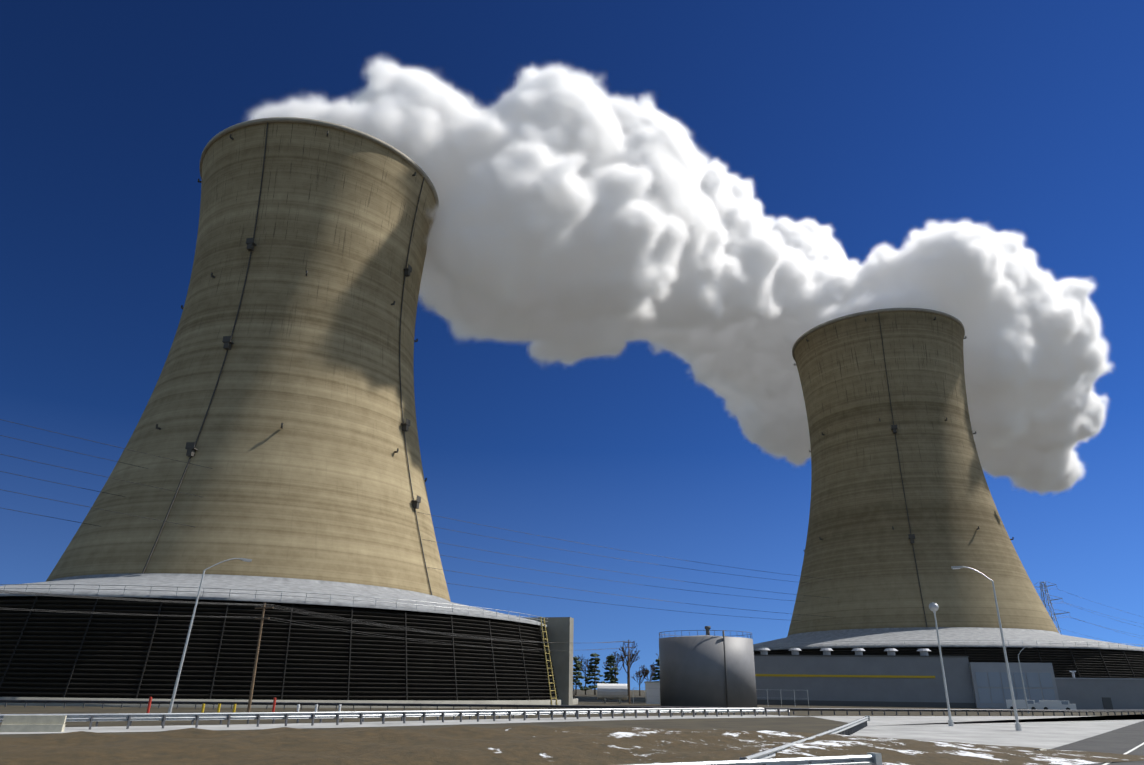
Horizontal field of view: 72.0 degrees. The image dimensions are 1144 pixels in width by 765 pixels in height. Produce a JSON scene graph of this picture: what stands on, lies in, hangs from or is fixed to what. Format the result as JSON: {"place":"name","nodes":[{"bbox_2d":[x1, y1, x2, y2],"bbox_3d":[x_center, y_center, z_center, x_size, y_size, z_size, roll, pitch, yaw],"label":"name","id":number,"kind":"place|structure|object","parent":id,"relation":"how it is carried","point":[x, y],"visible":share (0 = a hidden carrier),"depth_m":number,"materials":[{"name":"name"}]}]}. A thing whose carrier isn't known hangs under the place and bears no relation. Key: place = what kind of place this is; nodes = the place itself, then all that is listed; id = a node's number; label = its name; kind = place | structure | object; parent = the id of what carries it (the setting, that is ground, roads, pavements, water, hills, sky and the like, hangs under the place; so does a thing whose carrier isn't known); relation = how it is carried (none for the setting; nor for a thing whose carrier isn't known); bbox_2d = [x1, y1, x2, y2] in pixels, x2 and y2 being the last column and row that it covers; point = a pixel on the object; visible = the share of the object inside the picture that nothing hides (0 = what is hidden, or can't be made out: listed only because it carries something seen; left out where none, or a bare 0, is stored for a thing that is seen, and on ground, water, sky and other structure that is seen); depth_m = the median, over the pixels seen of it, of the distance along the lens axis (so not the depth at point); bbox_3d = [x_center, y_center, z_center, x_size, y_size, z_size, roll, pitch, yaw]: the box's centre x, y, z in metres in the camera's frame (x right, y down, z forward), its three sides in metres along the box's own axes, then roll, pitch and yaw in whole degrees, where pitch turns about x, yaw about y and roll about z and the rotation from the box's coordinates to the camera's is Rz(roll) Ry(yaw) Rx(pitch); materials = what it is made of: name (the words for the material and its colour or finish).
{"place":"outdoors","nodes":[
{"label":"outdoors","id":0,"kind":"place"},
{"bbox_2d":[0,715,806,733],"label":"ramp road","id":1,"kind":"structure","parent":0,"point":[264,726],"depth_m":57.61,"materials":[{"name":"concrete"}]},
{"bbox_2d":[0,715,66,731],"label":"jersey barrier","id":2,"kind":"object","parent":1,"relation":"on","point":[33,723],"visible":0.93,"depth_m":43.87,"materials":[{"name":"concrete"}]},
{"bbox_2d":[0,709,789,729],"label":"ramp guardrail","id":3,"kind":"structure","parent":1,"relation":"on","point":[197,718],"depth_m":58.69,"materials":[{"name":"grey metal"}]},
{"bbox_2d":[0,689,1143,746],"bbox_3d":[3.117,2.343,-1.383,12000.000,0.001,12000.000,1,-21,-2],"label":"ground","id":4,"kind":"structure","parent":0,"point":[809,724],"depth_m":76.63,"materials":[{"name":"grey concrete"}]},
{"bbox_2d":[168,558,251,712],"bbox_3d":[-28.981,20.301,63.160,3.609,12.660,0.440,15,-25,-24],"label":"light pole","id":5,"kind":"object","parent":4,"relation":"on","point":[183,656],"visible":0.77,"depth_m":62.34,"materials":[{"name":"grey metal"}]},
{"bbox_2d":[0,700,486,709],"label":"wall","id":6,"kind":"structure","parent":4,"relation":"on","point":[102,702],"depth_m":89.27,"materials":[{"name":"grey concrete"}]},
{"bbox_2d":[147,697,340,712],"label":"bollards","id":7,"kind":"object","parent":4,"relation":"on","point":[234,706],"visible":0.56,"depth_m":65.62,"materials":[{"name":"metal"}]},
{"bbox_2d":[0,117,577,707],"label":"cooling tower","id":8,"kind":"structure","parent":4,"relation":"on","point":[282,403],"depth_m":135.97,"materials":[{"name":"concrete"}]},
{"bbox_2d":[0,590,633,711],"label":"utility poles with wires","id":9,"kind":"object","parent":4,"relation":"on","point":[263,607],"visible":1,"depth_m":76.46,"materials":[{"name":"brown wood"}]},
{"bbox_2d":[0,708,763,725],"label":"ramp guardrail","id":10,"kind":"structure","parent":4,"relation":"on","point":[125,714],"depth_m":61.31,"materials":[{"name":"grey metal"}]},
{"bbox_2d":[540,617,557,704],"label":"ladder","id":11,"kind":"object","parent":4,"relation":"on","point":[550,690],"visible":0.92,"depth_m":130.56,"materials":[{"name":"yellow metal"}]},
{"bbox_2d":[0,419,1141,643],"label":"transmission pylons with lines","id":12,"kind":"object","parent":4,"relation":"on","point":[1050,603],"visible":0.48,"depth_m":176.57,"materials":[{"name":"silver metal"}]},
{"bbox_2d":[0,725,1143,764],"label":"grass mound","id":13,"kind":"object","parent":4,"relation":"on","point":[524,745],"depth_m":26.27,"materials":[{"name":"brown soil"}]},
{"bbox_2d":[573,657,589,694],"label":"tree","id":14,"kind":"object","parent":4,"relation":"on","point":[577,666],"visible":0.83,"depth_m":352.75,"materials":[{"name":"green plant"}]},
{"bbox_2d":[575,656,596,694],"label":"tree","id":15,"kind":"object","parent":4,"relation":"on","point":[586,664],"visible":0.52,"depth_m":383.80,"materials":[{"name":"brown plant"}]},
{"bbox_2d":[583,653,604,694],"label":"tree","id":16,"kind":"object","parent":4,"relation":"on","point":[591,666],"visible":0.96,"depth_m":379.38,"materials":[{"name":"green plant"}]},
{"bbox_2d":[604,655,618,683],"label":"tree","id":17,"kind":"object","parent":4,"relation":"on","point":[609,675],"visible":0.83,"depth_m":343.31,"materials":[{"name":"green plant"}]},
{"bbox_2d":[602,651,621,677],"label":"tree","id":18,"kind":"object","parent":4,"relation":"on","point":[616,660],"visible":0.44,"depth_m":391.13,"materials":[{"name":"brown plant"}]},
{"bbox_2d":[619,641,639,695],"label":"tree","id":19,"kind":"object","parent":4,"relation":"on","point":[625,655],"visible":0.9,"depth_m":342.69,"materials":[{"name":"brown plant"}]},
{"bbox_2d":[632,665,648,695],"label":"tree","id":20,"kind":"object","parent":4,"relation":"on","point":[643,672],"visible":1,"depth_m":370.46,"materials":[{"name":"brown plant"}]},
{"bbox_2d":[644,662,656,681],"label":"tree","id":21,"kind":"object","parent":4,"relation":"on","point":[652,670],"visible":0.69,"depth_m":392.82,"materials":[{"name":"brown plant"}]},
{"bbox_2d":[652,659,659,681],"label":"tree","id":22,"kind":"object","parent":4,"relation":"on","point":[657,674],"visible":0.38,"depth_m":349.10,"materials":[{"name":"green plant"}]},
{"bbox_2d":[597,681,808,706],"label":"yard equipment","id":23,"kind":"object","parent":4,"relation":"on","point":[605,692],"visible":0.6,"depth_m":156.88,"materials":[{"name":"white paint"}]},
{"bbox_2d":[659,626,756,706],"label":"storage tank","id":24,"kind":"object","parent":4,"relation":"on","point":[707,670],"visible":0.96,"depth_m":132.72,"materials":[{"name":"metal"}]},
{"bbox_2d":[627,752,881,764],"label":"guardrail","id":25,"kind":"object","parent":4,"relation":"on","point":[871,758],"visible":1,"depth_m":24.22,"materials":[{"name":"grey metal"}]},
{"bbox_2d":[739,716,869,759],"bbox_3d":[15.389,20.410,45.747,0.445,0.840,51.143,-8,-23,22],"label":"guardrail","id":26,"kind":"object","parent":4,"relation":"on","point":[857,725],"visible":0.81,"depth_m":38.83,"materials":[{"name":"grey metal"}]},
{"bbox_2d":[486,704,1143,715],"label":"guardrail","id":27,"kind":"object","parent":4,"relation":"on","point":[798,709],"visible":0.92,"depth_m":100.20,"materials":[{"name":"grey metal"}]},
{"bbox_2d":[753,308,1143,677],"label":"cooling tower","id":28,"kind":"structure","parent":4,"relation":"on","point":[904,516],"depth_m":224.01,"materials":[{"name":"concrete"}]},
{"bbox_2d":[754,648,1143,709],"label":"plant buildings","id":29,"kind":"structure","parent":4,"relation":"on","point":[859,678],"depth_m":164.23,"materials":[{"name":"grey paint"}]},
{"bbox_2d":[1006,700,1040,709],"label":"van","id":30,"kind":"object","parent":4,"relation":"on","point":[1032,704],"visible":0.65,"depth_m":142.40,"materials":[{"name":"white paint"}]},
{"bbox_2d":[1018,646,1032,712],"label":"light pole","id":31,"kind":"object","parent":4,"relation":"on","point":[1022,678],"visible":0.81,"depth_m":124.52,"materials":[{"name":"grey metal"}]},
{"bbox_2d":[1039,700,1076,709],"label":"van","id":32,"kind":"object","parent":4,"relation":"on","point":[1054,705],"visible":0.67,"depth_m":140.11,"materials":[{"name":"white paint"}]},
{"bbox_2d":[0,0,1143,689],"label":"sky","id":33,"kind":"structure","parent":0,"point":[645,208],"materials":[{"name":"blue"}]},
{"bbox_2d":[810,714,1143,748],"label":"apron pavement","id":34,"kind":"structure","parent":0,"point":[1047,732],"depth_m":66.13,"materials":[{"name":"concrete"}]},
{"bbox_2d":[929,602,953,725],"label":"light pole","id":35,"kind":"object","parent":34,"relation":"on","point":[933,607],"visible":0.98,"depth_m":71.31,"materials":[{"name":"grey metal"}]},
{"bbox_2d":[951,566,1021,730],"bbox_3d":[34.302,21.803,65.466,3.209,12.960,0.440,-9,-23,24],"label":"light pole","id":36,"kind":"object","parent":34,"relation":"on","point":[1018,726],"visible":0.94,"depth_m":64.51,"materials":[{"name":"grey metal"}]},
{"bbox_2d":[1053,721,1143,764],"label":"asphalt road","id":37,"kind":"structure","parent":0,"point":[1123,740],"depth_m":46.84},
{"bbox_2d":[1102,743,1143,764],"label":"road edge line","id":38,"kind":"object","parent":37,"relation":"on","point":[1129,751],"depth_m":41.25,"materials":[{"name":"paint"}]}
]}

